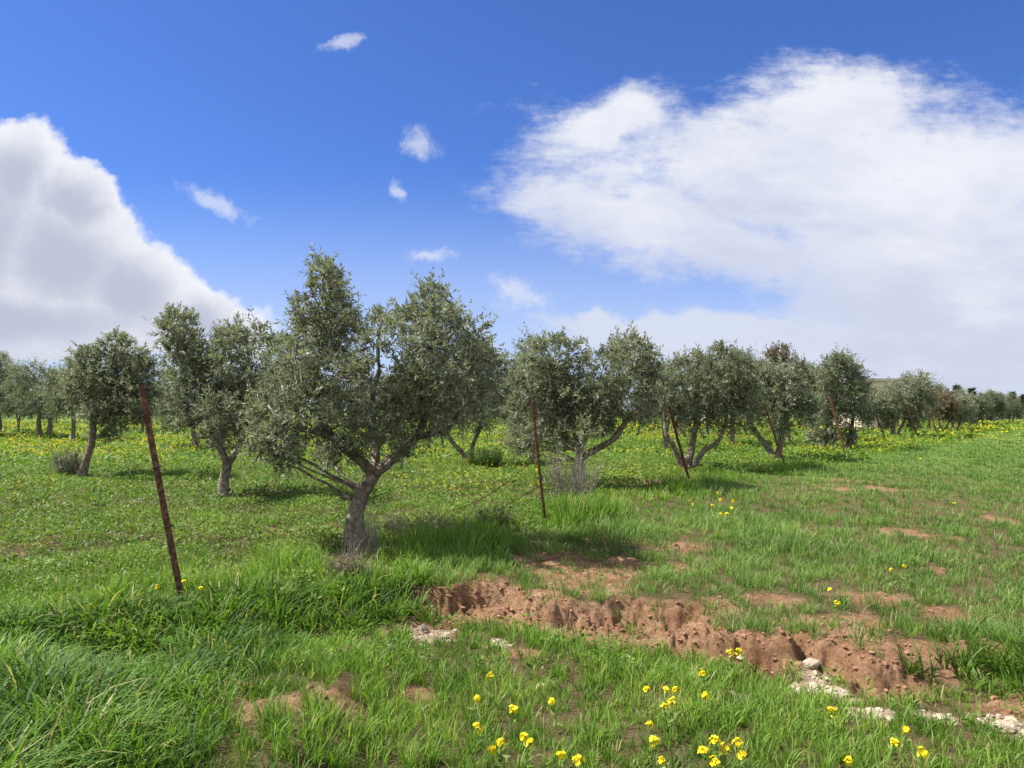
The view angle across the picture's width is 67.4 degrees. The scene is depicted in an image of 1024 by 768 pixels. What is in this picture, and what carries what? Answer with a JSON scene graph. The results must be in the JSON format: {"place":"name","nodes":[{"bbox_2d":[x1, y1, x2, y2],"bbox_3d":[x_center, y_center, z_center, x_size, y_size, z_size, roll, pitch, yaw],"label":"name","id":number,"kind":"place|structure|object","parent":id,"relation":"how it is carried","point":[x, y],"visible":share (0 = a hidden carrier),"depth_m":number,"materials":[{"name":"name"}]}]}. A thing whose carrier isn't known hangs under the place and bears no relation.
{"place":"outdoors","nodes":[
{"label":"outdoors","id":0,"kind":"place"},
{"bbox_2d":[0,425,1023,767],"bbox_3d":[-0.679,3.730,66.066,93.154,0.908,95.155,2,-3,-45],"label":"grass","id":1,"kind":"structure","parent":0,"point":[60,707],"depth_m":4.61,"materials":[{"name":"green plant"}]},
{"bbox_2d":[0,410,1023,767],"bbox_3d":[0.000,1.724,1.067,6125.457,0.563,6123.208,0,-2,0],"label":"ground","id":2,"kind":"structure","parent":0,"point":[800,648],"depth_m":6.26,"materials":[{"name":"brown soil"}]},
{"bbox_2d":[0,380,8,411],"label":"olive tree","id":3,"kind":"object","parent":2,"relation":"on","point":[3,397],"visible":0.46,"depth_m":44.79,"materials":[{"name":"green plant"}]},
{"bbox_2d":[0,350,23,433],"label":"olive tree","id":4,"kind":"object","parent":2,"relation":"on","point":[3,359],"visible":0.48,"depth_m":49.17,"materials":[{"name":"green plant"}]},
{"bbox_2d":[4,396,38,429],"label":"olive tree","id":5,"kind":"object","parent":2,"relation":"on","point":[18,419],"visible":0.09,"depth_m":54.83,"materials":[{"name":"green plant"}]},
{"bbox_2d":[0,356,67,437],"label":"olive tree","id":6,"kind":"object","parent":2,"relation":"on","point":[22,382],"visible":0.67,"depth_m":42.60,"materials":[{"name":"green plant"}]},
{"bbox_2d":[33,349,96,439],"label":"olive tree","id":7,"kind":"object","parent":2,"relation":"on","point":[56,403],"visible":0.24,"depth_m":37.58,"materials":[{"name":"green plant"}]},
{"bbox_2d":[48,448,82,475],"bbox_3d":[-10.588,1.805,18.266,0.796,0.911,0.693,-1,-2,23],"label":"bush","id":8,"kind":"object","parent":2,"relation":"on","point":[61,463],"visible":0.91,"depth_m":18.18,"materials":[{"name":"green plant"}]},
{"bbox_2d":[52,325,177,476],"bbox_3d":[-9.620,0.483,18.318,3.378,3.759,2.444,-1,-2,15],"label":"olive tree","id":9,"kind":"object","parent":2,"relation":"on","point":[124,401],"visible":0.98,"depth_m":17.95,"materials":[{"name":"green plant"}]},
{"bbox_2d":[123,384,168,431],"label":"olive tree","id":10,"kind":"object","parent":2,"relation":"on","point":[142,428],"visible":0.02,"depth_m":51.87,"materials":[{"name":"green plant"}]},
{"bbox_2d":[155,584,166,609],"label":"yellow flower","id":11,"kind":"object","parent":2,"relation":"on","point":[157,586],"visible":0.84,"depth_m":5.81,"materials":[{"name":"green plant"}]},
{"bbox_2d":[138,385,184,603],"bbox_3d":[-2.824,1.024,6.263,0.460,2.030,0.091,0,-2,0],"label":"fence post","id":12,"kind":"object","parent":2,"relation":"on","point":[146,415],"visible":0.96,"depth_m":6.25,"materials":[{"name":"metal"}]},
{"bbox_2d":[181,580,202,608],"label":"yellow flower","id":13,"kind":"object","parent":2,"relation":"on","point":[200,587],"visible":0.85,"depth_m":5.89,"materials":[{"name":"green plant"}]},
{"bbox_2d":[145,352,246,447],"bbox_3d":[-12.856,0.693,30.919,5.053,4.116,4.254,0,-2,0],"label":"olive tree","id":14,"kind":"object","parent":2,"relation":"on","point":[164,420],"visible":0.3,"depth_m":30.40,"materials":[{"name":"green plant"}]},
{"bbox_2d":[143,301,296,496],"bbox_3d":[-5.352,0.259,14.081,3.131,3.824,2.642,0,-2,0],"label":"olive tree","id":15,"kind":"object","parent":2,"relation":"on","point":[194,350],"visible":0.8,"depth_m":13.80,"materials":[{"name":"green plant"}]},
{"bbox_2d":[253,356,313,414],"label":"olive tree","id":16,"kind":"object","parent":2,"relation":"on","point":[292,384],"visible":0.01,"depth_m":43.56,"materials":[{"name":"green plant"}]},
{"bbox_2d":[314,534,382,584],"bbox_3d":[-1.483,1.607,6.958,0.587,0.575,0.543,1,-2,-21],"label":"dead weed","id":17,"kind":"object","parent":2,"relation":"on","point":[339,563],"visible":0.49,"depth_m":6.94,"materials":[{"name":"grey plant"}]},
{"bbox_2d":[345,385,369,408],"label":"olive tree","id":18,"kind":"object","parent":2,"relation":"on","point":[358,398],"visible":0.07,"depth_m":83.10,"materials":[{"name":"green plant"}]},
{"bbox_2d":[335,498,388,561],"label":"dry stalks","id":19,"kind":"object","parent":2,"relation":"on","point":[364,535],"visible":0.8,"depth_m":8.10,"materials":[{"name":"grey plant"}]},
{"bbox_2d":[230,242,507,551],"bbox_3d":[-1.664,0.160,9.017,3.270,3.728,2.786,0,-2,0],"label":"olive tree","id":20,"kind":"object","parent":2,"relation":"on","point":[326,328],"visible":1,"depth_m":8.40,"materials":[{"name":"green plant"}]},
{"bbox_2d":[367,364,430,422],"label":"olive tree","id":21,"kind":"object","parent":2,"relation":"on","point":[383,380],"visible":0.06,"depth_m":45.17,"materials":[{"name":"green plant"}]},
{"bbox_2d":[378,494,464,537],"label":"dry weeds","id":22,"kind":"object","parent":2,"relation":"on","point":[392,525],"visible":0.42,"depth_m":9.24,"materials":[{"name":"grey plant"}]},
{"bbox_2d":[373,501,476,552],"bbox_3d":[-0.832,1.648,8.593,1.590,0.613,0.529,1,-2,-23],"label":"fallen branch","id":23,"kind":"object","parent":2,"relation":"on","point":[407,530],"visible":0.23,"depth_m":8.43,"materials":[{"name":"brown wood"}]},
{"bbox_2d":[466,694,487,747],"bbox_3d":[-0.169,1.732,3.843,0.103,0.228,0.370,0,-2,-10],"label":"yellow flower","id":24,"kind":"object","parent":2,"relation":"on","point":[477,698],"visible":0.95,"depth_m":3.89,"materials":[{"name":"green plant"}]},
{"bbox_2d":[435,341,530,462],"bbox_3d":[-0.961,0.617,22.566,3.234,3.751,3.460,0,-2,0],"label":"olive tree","id":25,"kind":"object","parent":2,"relation":"on","point":[494,403],"visible":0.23,"depth_m":21.79,"materials":[{"name":"green plant"}]},
{"bbox_2d":[465,446,504,467],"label":"green clump","id":26,"kind":"object","parent":2,"relation":"on","point":[484,459],"visible":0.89,"depth_m":20.83,"materials":[{"name":"green plant"}]},
{"bbox_2d":[482,672,494,705],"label":"yellow flower","id":27,"kind":"object","parent":2,"relation":"on","point":[490,674],"visible":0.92,"depth_m":4.43,"materials":[{"name":"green plant"}]},
{"bbox_2d":[473,496,519,529],"bbox_3d":[-0.205,1.697,9.937,0.564,0.584,0.670,-2,-3,44],"label":"weed clump","id":28,"kind":"object","parent":2,"relation":"on","point":[486,512],"visible":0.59,"depth_m":9.92,"materials":[{"name":"green plant"}]},
{"bbox_2d":[488,738,512,767],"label":"yellow flower","id":29,"kind":"object","parent":2,"relation":"on","point":[500,743],"visible":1,"depth_m":3.41,"materials":[{"name":"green plant"}]},
{"bbox_2d":[0,418,1022,511],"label":"wildflowers","id":30,"kind":"object","parent":2,"relation":"on","point":[440,446],"visible":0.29,"depth_m":33.40,"materials":[{"name":"yellow plant"}]},
{"bbox_2d":[0,419,1023,729],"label":"weeds","id":31,"kind":"object","parent":2,"relation":"on","point":[46,521],"visible":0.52,"depth_m":14.36,"materials":[{"name":"green plant"}]},
{"bbox_2d":[508,704,522,739],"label":"yellow flower","id":32,"kind":"object","parent":2,"relation":"on","point":[513,708],"visible":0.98,"depth_m":3.90,"materials":[{"name":"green plant"}]},
{"bbox_2d":[484,321,569,448],"bbox_3d":[0.507,0.105,30.037,4.151,5.146,3.905,0,-2,7],"label":"olive tree","id":33,"kind":"object","parent":2,"relation":"on","point":[522,348],"visible":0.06,"depth_m":29.76,"materials":[{"name":"green plant"}]},
{"bbox_2d":[519,732,540,767],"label":"yellow flower","id":34,"kind":"object","parent":2,"relation":"on","point":[523,735],"visible":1,"depth_m":3.46,"materials":[{"name":"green plant"}]},
{"bbox_2d":[531,401,546,518],"bbox_3d":[0.386,1.202,10.720,0.270,1.932,0.096,1,-2,-18],"label":"fence post","id":35,"kind":"object","parent":2,"relation":"on","point":[534,417],"visible":0.97,"depth_m":10.70,"materials":[{"name":"metal"}]},
{"bbox_2d":[382,456,536,546],"bbox_3d":[-0.961,1.424,9.971,1.073,0.920,2.840,-2,-3,40],"label":"fence wire","id":36,"kind":"object","parent":35,"relation":"attached to","point":[493,491],"visible":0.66,"depth_m":10.91,"materials":[{"name":"metal"}]},
{"bbox_2d":[504,486,539,507],"bbox_3d":[-0.313,1.631,10.089,0.315,0.485,1.883,-2,-2,40],"label":"fence wire","id":37,"kind":"object","parent":35,"relation":"attached to","point":[521,496],"visible":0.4,"depth_m":10.62,"materials":[{"name":"metal"}]},
{"bbox_2d":[86,542,1023,733],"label":"soil clods","id":38,"kind":"object","parent":2,"relation":"on","point":[893,661],"visible":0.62,"depth_m":5.94,"materials":[{"name":"brown soil"}]},
{"bbox_2d":[548,697,565,736],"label":"yellow flower","id":39,"kind":"object","parent":2,"relation":"on","point":[552,701],"visible":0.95,"depth_m":3.99,"materials":[{"name":"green plant"}]},
{"bbox_2d":[555,750,585,767],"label":"yellow flower","id":40,"kind":"object","parent":2,"relation":"on","point":[562,755],"visible":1,"depth_m":3.21,"materials":[{"name":"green plant"}]},
{"bbox_2d":[542,438,607,504],"bbox_3d":[0.964,1.427,12.071,1.100,1.214,0.998,0,-2,0],"label":"dry bush","id":41,"kind":"object","parent":2,"relation":"on","point":[577,479],"visible":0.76,"depth_m":11.90,"materials":[{"name":"grey plant"}]},
{"bbox_2d":[492,320,676,487],"bbox_3d":[1.466,0.500,15.682,3.721,3.532,3.392,0,-2,0],"label":"olive tree","id":42,"kind":"object","parent":2,"relation":"on","point":[550,384],"visible":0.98,"depth_m":15.22,"materials":[{"name":"green plant"}]},
{"bbox_2d":[586,384,626,422],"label":"olive tree","id":43,"kind":"object","parent":2,"relation":"on","point":[609,408],"visible":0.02,"depth_m":47.68,"materials":[{"name":"green plant"}]},
{"bbox_2d":[639,720,657,764],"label":"yellow flower","id":44,"kind":"object","parent":2,"relation":"on","point":[649,723],"visible":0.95,"depth_m":3.59,"materials":[{"name":"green plant"}]},
{"bbox_2d":[642,686,654,719],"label":"yellow flower","id":45,"kind":"object","parent":2,"relation":"on","point":[645,688],"visible":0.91,"depth_m":4.11,"materials":[{"name":"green plant"}]},
{"bbox_2d":[647,735,668,767],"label":"yellow flower","id":46,"kind":"object","parent":2,"relation":"on","point":[661,760],"visible":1,"depth_m":3.32,"materials":[{"name":"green plant"}]},
{"bbox_2d":[295,428,1023,657],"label":"barley crop","id":47,"kind":"object","parent":2,"relation":"on","point":[766,542],"visible":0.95,"depth_m":8.60,"materials":[{"name":"green plant"}]},
{"bbox_2d":[628,353,703,447],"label":"olive tree","id":48,"kind":"object","parent":2,"relation":"on","point":[665,443],"visible":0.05,"depth_m":30.84,"materials":[{"name":"green plant"}]},
{"bbox_2d":[656,686,683,732],"bbox_3d":[0.815,1.708,3.973,0.151,0.235,0.300,0,-2,0],"label":"yellow flower","id":49,"kind":"object","parent":2,"relation":"on","point":[670,701],"visible":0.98,"depth_m":3.96,"materials":[{"name":"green plant"}]},
{"bbox_2d":[668,405,689,476],"bbox_3d":[3.751,1.412,17.034,0.595,1.873,0.113,1,-2,-17],"label":"fence post","id":50,"kind":"object","parent":2,"relation":"on","point":[675,425],"visible":0.94,"depth_m":17.04,"materials":[{"name":"red metal"}]},
{"bbox_2d":[368,624,1023,737],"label":"gravel","id":51,"kind":"structure","parent":2,"relation":"on","point":[1013,721],"depth_m":4.78,"materials":[{"name":"stone"}]},
{"bbox_2d":[677,369,725,433],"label":"olive tree","id":52,"kind":"object","parent":2,"relation":"on","point":[706,410],"depth_m":45.78,"materials":[{"name":"green plant"}]},
{"bbox_2d":[696,668,711,692],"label":"yellow flower","id":53,"kind":"object","parent":2,"relation":"on","point":[703,673],"visible":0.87,"depth_m":4.54,"materials":[{"name":"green plant"}]},
{"bbox_2d":[700,691,711,722],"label":"yellow flower","id":54,"kind":"object","parent":2,"relation":"on","point":[705,694],"visible":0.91,"depth_m":4.11,"materials":[{"name":"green plant"}]},
{"bbox_2d":[645,340,769,471],"bbox_3d":[5.084,0.597,20.054,3.364,3.682,2.654,1,-2,-30],"label":"olive tree","id":55,"kind":"object","parent":2,"relation":"on","point":[717,395],"visible":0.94,"depth_m":19.83,"materials":[{"name":"green plant"}]},
{"bbox_2d":[697,734,746,767],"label":"yellow flower","id":56,"kind":"object","parent":2,"relation":"on","point":[740,754],"visible":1,"depth_m":3.33,"materials":[{"name":"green plant"}]},
{"bbox_2d":[711,492,734,530],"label":"yellow flower","id":57,"kind":"object","parent":2,"relation":"on","point":[720,513],"visible":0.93,"depth_m":11.12,"materials":[{"name":"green plant"}]},
{"bbox_2d":[722,648,741,679],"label":"yellow flower","id":58,"kind":"object","parent":2,"relation":"on","point":[739,650],"visible":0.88,"depth_m":4.99,"materials":[{"name":"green plant"}]},
{"bbox_2d":[690,339,780,443],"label":"olive tree","id":59,"kind":"object","parent":2,"relation":"on","point":[759,362],"visible":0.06,"depth_m":33.30,"materials":[{"name":"green plant"}]},
{"bbox_2d":[763,403,785,464],"bbox_3d":[7.223,1.520,20.946,0.698,2.026,0.099,0,-2,0],"label":"fence post","id":60,"kind":"object","parent":2,"relation":"on","point":[774,433],"visible":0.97,"depth_m":20.95,"materials":[{"name":"red metal"}]},
{"bbox_2d":[740,349,823,459],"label":"olive tree","id":61,"kind":"object","parent":2,"relation":"on","point":[792,396],"visible":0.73,"depth_m":24.09,"materials":[{"name":"green plant"}]},
{"bbox_2d":[754,340,817,441],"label":"tree","id":62,"kind":"object","parent":2,"relation":"on","point":[772,351],"visible":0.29,"depth_m":35.64,"materials":[{"name":"green plant"}]},
{"bbox_2d":[803,658,819,667],"bbox_3d":[2.019,1.881,5.176,0.126,0.059,0.107,2,-3,-43],"label":"stone","id":63,"kind":"object","parent":2,"relation":"on","point":[811,662],"visible":0.98,"depth_m":5.14,"materials":[{"name":"stone"}]},
{"bbox_2d":[791,353,836,434],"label":"olive tree","id":64,"kind":"object","parent":2,"relation":"on","point":[809,364],"visible":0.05,"depth_m":38.46,"materials":[{"name":"green plant"}]},
{"bbox_2d":[826,706,838,733],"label":"yellow flower","id":65,"kind":"object","parent":2,"relation":"on","point":[830,709],"visible":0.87,"depth_m":3.94,"materials":[{"name":"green plant"}]},
{"bbox_2d":[823,686,847,696],"bbox_3d":[2.014,1.925,4.799,0.139,0.053,0.175,1,-2,-28],"label":"stone","id":66,"kind":"object","parent":2,"relation":"on","point":[840,690],"visible":0.66,"depth_m":4.77,"materials":[{"name":"stone"}]},
{"bbox_2d":[827,587,846,633],"bbox_3d":[2.379,1.692,5.647,0.101,0.304,0.556,-1,-2,17],"label":"yellow flower","id":67,"kind":"object","parent":2,"relation":"on","point":[836,602],"visible":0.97,"depth_m":5.46,"materials":[{"name":"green plant"}]},
{"bbox_2d":[829,396,845,453],"bbox_3d":[11.747,1.603,27.602,0.709,2.344,0.125,0,-2,-6],"label":"fence post","id":68,"kind":"object","parent":2,"relation":"on","point":[837,425],"visible":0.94,"depth_m":27.60,"materials":[{"name":"red metal"}]},
{"bbox_2d":[796,342,881,449],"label":"olive tree","id":69,"kind":"object","parent":2,"relation":"on","point":[846,369],"visible":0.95,"depth_m":30.55,"materials":[{"name":"green plant"}]},
{"bbox_2d":[843,756,853,766],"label":"yellow flower","id":70,"kind":"object","parent":2,"relation":"on","point":[849,760],"visible":1,"depth_m":3.24,"materials":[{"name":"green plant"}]},
{"bbox_2d":[850,381,887,429],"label":"olive tree","id":71,"kind":"object","parent":2,"relation":"on","point":[874,390],"visible":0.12,"depth_m":55.29,"materials":[{"name":"green plant"}]},
{"bbox_2d":[840,378,898,428],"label":"house","id":72,"kind":"structure","parent":2,"relation":"on","point":[878,381],"depth_m":61.94,"materials":[{"name":"paint"}]},
{"bbox_2d":[862,709,883,719],"bbox_3d":[2.039,1.871,4.346,0.119,0.055,0.097,-1,-2,19],"label":"stone","id":73,"kind":"object","parent":2,"relation":"on","point":[874,713],"visible":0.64,"depth_m":4.32,"materials":[{"name":"stone"}]},
{"bbox_2d":[873,407,885,439],"bbox_3d":[18.866,2.171,39.274,0.878,1.954,0.122,0,-2,-10],"label":"fence post","id":74,"kind":"object","parent":2,"relation":"on","point":[879,424],"visible":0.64,"depth_m":39.30,"materials":[{"name":"red metal"}]},
{"bbox_2d":[889,564,910,595],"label":"yellow flower","id":75,"kind":"object","parent":2,"relation":"on","point":[903,565],"visible":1,"depth_m":6.54,"materials":[{"name":"green plant"}]},
{"bbox_2d":[885,726,915,767],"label":"yellow flower","id":76,"kind":"object","parent":2,"relation":"on","point":[893,742],"visible":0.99,"depth_m":3.60,"materials":[{"name":"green plant"}]},
{"bbox_2d":[862,367,944,434],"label":"olive tree","id":77,"kind":"object","parent":2,"relation":"on","point":[892,394],"visible":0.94,"depth_m":43.70,"materials":[{"name":"green plant"}]},
{"bbox_2d":[904,399,918,435],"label":"fence post","id":78,"kind":"object","parent":2,"relation":"on","point":[912,420],"visible":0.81,"depth_m":43.27,"materials":[{"name":"red metal"}]},
{"bbox_2d":[912,746,931,767],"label":"yellow flower","id":79,"kind":"object","parent":2,"relation":"on","point":[923,752],"visible":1,"depth_m":3.37,"materials":[{"name":"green plant"}]},
{"bbox_2d":[915,379,950,427],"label":"olive tree","id":80,"kind":"object","parent":2,"relation":"on","point":[938,388],"visible":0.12,"depth_m":59.49,"materials":[{"name":"green plant"}]},
{"bbox_2d":[922,386,969,431],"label":"olive tree","id":81,"kind":"object","parent":2,"relation":"on","point":[949,406],"visible":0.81,"depth_m":53.72,"materials":[{"name":"green plant"}]},
{"bbox_2d":[947,383,970,423],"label":"conifer tree","id":82,"kind":"object","parent":2,"relation":"on","point":[956,386],"visible":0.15,"depth_m":74.90,"materials":[{"name":"green plant"}]},
{"bbox_2d":[940,388,978,429],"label":"olive tree","id":83,"kind":"object","parent":2,"relation":"on","point":[966,402],"visible":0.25,"depth_m":57.99,"materials":[{"name":"green plant"}]},
{"bbox_2d":[953,387,978,426],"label":"olive tree","id":84,"kind":"object","parent":2,"relation":"on","point":[963,395],"visible":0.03,"depth_m":69.86,"materials":[{"name":"green plant"}]},
{"bbox_2d":[966,387,982,422],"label":"conifer tree","id":85,"kind":"object","parent":2,"relation":"on","point":[974,392],"visible":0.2,"depth_m":79.81,"materials":[{"name":"green plant"}]},
{"bbox_2d":[967,391,996,424],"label":"olive tree","id":86,"kind":"object","parent":2,"relation":"on","point":[981,409],"visible":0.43,"depth_m":75.87,"materials":[{"name":"green plant"}]},
{"bbox_2d":[972,389,994,423],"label":"olive tree","id":87,"kind":"object","parent":2,"relation":"on","point":[987,399],"visible":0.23,"depth_m":77.38,"materials":[{"name":"green plant"}]},
{"bbox_2d":[980,412,999,420],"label":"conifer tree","id":88,"kind":"object","parent":2,"relation":"on","point":[988,418],"visible":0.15,"depth_m":94.39,"materials":[{"name":"green plant"}]},
{"bbox_2d":[982,387,1009,421],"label":"olive tree","id":89,"kind":"object","parent":2,"relation":"on","point":[997,398],"visible":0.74,"depth_m":87.32,"materials":[{"name":"green plant"}]},
{"bbox_2d":[990,398,1011,420],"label":"olive tree","id":90,"kind":"object","parent":2,"relation":"on","point":[999,415],"visible":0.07,"depth_m":96.07,"materials":[{"name":"green plant"}]},
{"bbox_2d":[992,720,1016,733],"bbox_3d":[2.679,1.878,4.194,0.113,0.056,0.117,0,-2,-1],"label":"stone","id":91,"kind":"object","parent":2,"relation":"on","point":[1012,727],"visible":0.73,"depth_m":4.16,"materials":[{"name":"stone"}]},
{"bbox_2d":[1003,391,1021,420],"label":"conifer tree","id":92,"kind":"object","parent":2,"relation":"on","point":[1017,415],"visible":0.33,"depth_m":99.78,"materials":[{"name":"green plant"}]},
{"bbox_2d":[1004,390,1021,420],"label":"olive tree","id":93,"kind":"object","parent":2,"relation":"on","point":[1015,405],"visible":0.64,"depth_m":97.42,"materials":[{"name":"green plant"}]},
{"bbox_2d":[1017,394,1023,420],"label":"tree","id":94,"kind":"object","parent":2,"relation":"on","point":[1021,400],"visible":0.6,"depth_m":105.01,"materials":[{"name":"green plant"}]},
{"bbox_2d":[0,0,1023,409],"label":"sky","id":95,"kind":"structure","parent":0,"point":[811,176],"materials":[{"name":"blue"}]}
]}

